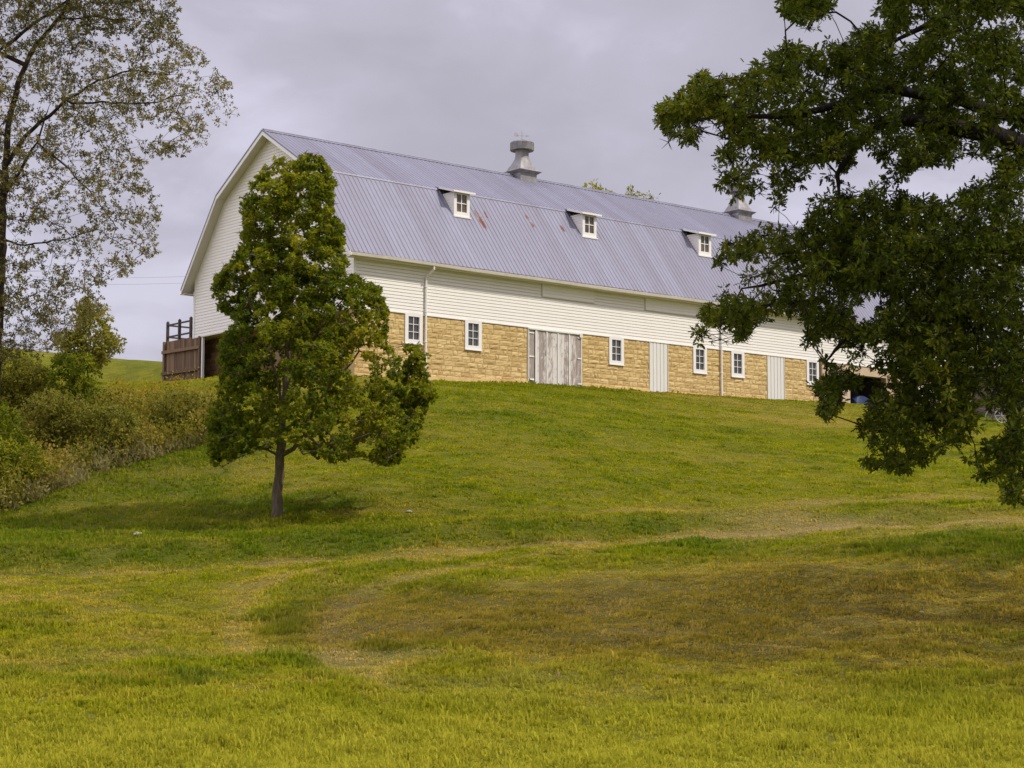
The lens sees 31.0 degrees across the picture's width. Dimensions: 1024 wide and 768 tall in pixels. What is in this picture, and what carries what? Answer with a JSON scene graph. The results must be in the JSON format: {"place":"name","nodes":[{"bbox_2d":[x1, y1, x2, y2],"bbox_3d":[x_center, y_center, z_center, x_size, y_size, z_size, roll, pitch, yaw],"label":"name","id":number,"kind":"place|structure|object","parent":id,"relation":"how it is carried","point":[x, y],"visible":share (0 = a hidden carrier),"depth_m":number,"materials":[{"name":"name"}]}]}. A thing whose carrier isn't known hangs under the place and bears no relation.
{"place":"outdoors","nodes":[
{"label":"outdoors","id":0,"kind":"place"},
{"bbox_2d":[12,282,172,284],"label":"power line","id":1,"kind":"object","parent":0,"point":[111,284],"visible":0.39,"depth_m":90.24,"materials":[{"name":"grey metal"}]},
{"bbox_2d":[6,275,184,277],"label":"power line","id":2,"kind":"object","parent":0,"point":[138,277],"visible":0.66,"depth_m":89.98,"materials":[{"name":"grey metal"}]},
{"bbox_2d":[0,348,1023,767],"bbox_3d":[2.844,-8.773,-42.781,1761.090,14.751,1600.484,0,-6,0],"label":"ground","id":3,"kind":"structure","parent":0,"point":[138,370],"depth_m":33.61,"materials":[{"name":"green plant"}]},
{"bbox_2d":[0,400,34,468],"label":"shrub","id":4,"kind":"object","parent":3,"relation":"on","point":[5,424],"visible":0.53,"depth_m":43.69,"materials":[{"name":"green plant"}]},
{"bbox_2d":[0,354,59,413],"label":"shrub","id":5,"kind":"object","parent":3,"relation":"on","point":[10,388],"visible":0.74,"depth_m":51.50,"materials":[{"name":"green plant"}]},
{"bbox_2d":[0,436,59,492],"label":"shrub","id":6,"kind":"object","parent":3,"relation":"on","point":[8,447],"visible":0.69,"depth_m":42.69,"materials":[{"name":"green plant"}]},
{"bbox_2d":[14,387,92,449],"bbox_3d":[-11.802,1.065,47.650,2.296,2.034,1.675,0,-6,0],"label":"shrub","id":7,"kind":"object","parent":3,"relation":"on","point":[54,406],"visible":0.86,"depth_m":47.30,"materials":[{"name":"green plant"}]},
{"bbox_2d":[45,348,102,405],"bbox_3d":[-12.100,0.333,50.781,1.800,2.603,1.826,0,-6,0],"label":"shrub","id":8,"kind":"object","parent":3,"relation":"on","point":[73,378],"visible":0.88,"depth_m":50.56,"materials":[{"name":"green plant"}]},
{"bbox_2d":[49,297,127,402],"bbox_3d":[-12.093,-0.567,52.360,2.378,4.060,1.897,0,-6,0],"label":"tree","id":9,"kind":"object","parent":3,"relation":"on","point":[80,337],"visible":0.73,"depth_m":52.01,"materials":[{"name":"green plant"}]},
{"bbox_2d":[68,400,141,454],"bbox_3d":[-10.380,1.202,47.124,1.984,1.633,1.624,0,-6,0],"label":"shrub","id":10,"kind":"object","parent":3,"relation":"on","point":[130,416],"visible":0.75,"depth_m":46.84,"materials":[{"name":"green plant"}]},
{"bbox_2d":[0,422,210,511],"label":"dry stalks","id":11,"kind":"object","parent":3,"relation":"on","point":[142,451],"visible":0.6,"depth_m":45.31,"materials":[{"name":"beige plant"}]},
{"bbox_2d":[0,366,230,512],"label":"brush","id":12,"kind":"object","parent":3,"relation":"on","point":[147,430],"visible":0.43,"depth_m":47.91,"materials":[{"name":"green plant"}]},
{"bbox_2d":[7,365,224,435],"bbox_3d":[-11.192,0.497,55.629,7.264,3.244,11.046,0,-6,0],"label":"goldenrod","id":13,"kind":"object","parent":3,"relation":"on","point":[149,391],"visible":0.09,"depth_m":59.76,"materials":[{"name":"yellow plant"}]},
{"bbox_2d":[0,0,239,391],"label":"pale tree","id":14,"kind":"object","parent":3,"relation":"on","point":[7,183],"visible":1,"depth_m":48.37,"materials":[{"name":"green plant"}]},
{"bbox_2d":[144,384,217,432],"bbox_3d":[-8.895,0.861,50.192,2.366,1.661,1.638,0,-6,0],"label":"shrub","id":15,"kind":"object","parent":3,"relation":"on","point":[172,408],"visible":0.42,"depth_m":49.95,"materials":[{"name":"green plant"}]},
{"bbox_2d":[161,336,201,381],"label":"plank gate","id":16,"kind":"structure","parent":3,"relation":"on","point":[179,356],"depth_m":73.26,"materials":[{"name":"brown wood"}]},
{"bbox_2d":[62,479,428,567],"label":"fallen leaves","id":17,"kind":"object","parent":3,"relation":"on","point":[267,519],"visible":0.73,"depth_m":37.32,"materials":[{"name":"brown plant"}]},
{"bbox_2d":[204,150,438,517],"bbox_3d":[-4.011,-1.096,38.257,5.020,7.918,4.537,0,-6,0],"label":"maple tree","id":18,"kind":"object","parent":3,"relation":"on","point":[226,421],"visible":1,"depth_m":37.79,"materials":[{"name":"green plant"}]},
{"bbox_2d":[179,128,1002,402],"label":"barn","id":19,"kind":"structure","parent":3,"relation":"on","point":[518,271],"depth_m":71.61,"materials":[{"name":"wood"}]},
{"bbox_2d":[275,342,284,368],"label":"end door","id":20,"kind":"structure","parent":19,"relation":"in","point":[278,357],"depth_m":68.60,"materials":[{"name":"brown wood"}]},
{"bbox_2d":[404,312,422,344],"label":"window","id":21,"kind":"structure","parent":19,"relation":"in","point":[413,323],"depth_m":66.00,"materials":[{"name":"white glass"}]},
{"bbox_2d":[464,319,482,350],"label":"window","id":22,"kind":"structure","parent":19,"relation":"in","point":[473,330],"depth_m":67.73,"materials":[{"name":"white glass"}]},
{"bbox_2d":[528,329,533,382],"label":"fixed door leaf","id":23,"kind":"structure","parent":19,"relation":"in","point":[530,332],"depth_m":69.42,"materials":[{"name":"paint"}]},
{"bbox_2d":[534,330,581,385],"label":"barn door","id":24,"kind":"structure","parent":19,"relation":"in","point":[557,356],"depth_m":70.22,"materials":[{"name":"paint"}]},
{"bbox_2d":[609,336,624,365],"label":"window","id":25,"kind":"structure","parent":19,"relation":"in","point":[616,345],"depth_m":72.29,"materials":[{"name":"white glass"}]},
{"bbox_2d":[649,342,668,391],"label":"panel door","id":26,"kind":"structure","parent":19,"relation":"in","point":[658,352],"depth_m":73.66,"materials":[{"name":"paint"}]},
{"bbox_2d":[693,346,707,374],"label":"window","id":27,"kind":"structure","parent":19,"relation":"in","point":[699,354],"depth_m":75.23,"materials":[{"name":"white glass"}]},
{"bbox_2d":[730,350,744,378],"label":"window","id":28,"kind":"structure","parent":19,"relation":"in","point":[737,358],"depth_m":76.64,"materials":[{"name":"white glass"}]},
{"bbox_2d":[767,355,784,399],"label":"panel door","id":29,"kind":"structure","parent":19,"relation":"in","point":[775,365],"depth_m":78.05,"materials":[{"name":"paint"}]},
{"bbox_2d":[806,359,818,385],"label":"window","id":30,"kind":"structure","parent":19,"relation":"in","point":[812,367],"depth_m":79.59,"materials":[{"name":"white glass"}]},
{"bbox_2d":[582,179,614,192],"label":"tree","id":31,"kind":"object","parent":3,"relation":"on","point":[595,186],"depth_m":119.52,"materials":[{"name":"green plant"}]},
{"bbox_2d":[625,184,660,199],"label":"tree","id":32,"kind":"object","parent":3,"relation":"on","point":[638,192],"visible":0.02,"depth_m":124.31,"materials":[{"name":"green plant"}]},
{"bbox_2d":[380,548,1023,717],"bbox_3d":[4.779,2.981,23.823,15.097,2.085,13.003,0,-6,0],"label":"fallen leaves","id":33,"kind":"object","parent":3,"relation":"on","point":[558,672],"visible":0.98,"depth_m":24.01,"materials":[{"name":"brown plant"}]},
{"bbox_2d":[651,0,1023,508],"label":"oak tree","id":34,"kind":"object","parent":3,"relation":"on","point":[941,127],"visible":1,"depth_m":22.69,"materials":[{"name":"green plant"}]},
{"bbox_2d":[850,395,867,403],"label":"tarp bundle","id":35,"kind":"object","parent":3,"relation":"on","point":[858,399],"visible":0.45,"depth_m":82.22,"materials":[{"name":"blue plastic"}]},
{"bbox_2d":[973,366,1022,417],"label":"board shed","id":36,"kind":"structure","parent":3,"relation":"on","point":[978,409],"depth_m":72.11,"materials":[{"name":"grey wood"}]},
{"bbox_2d":[980,406,1023,422],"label":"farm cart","id":37,"kind":"object","parent":3,"relation":"on","point":[995,417],"visible":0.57,"depth_m":67.07,"materials":[{"name":"grey"}]},
{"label":"wooden deck","id":38,"kind":"object","parent":3,"relation":"on","visible":0},
{"bbox_2d":[166,316,192,341],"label":"rail fence","id":39,"kind":"object","parent":38,"relation":"on","point":[179,326],"visible":0.51,"depth_m":73.73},
{"bbox_2d":[0,0,1023,361],"label":"sky","id":40,"kind":"structure","parent":0,"point":[452,81],"materials":[{"name":"grey"}]}
]}

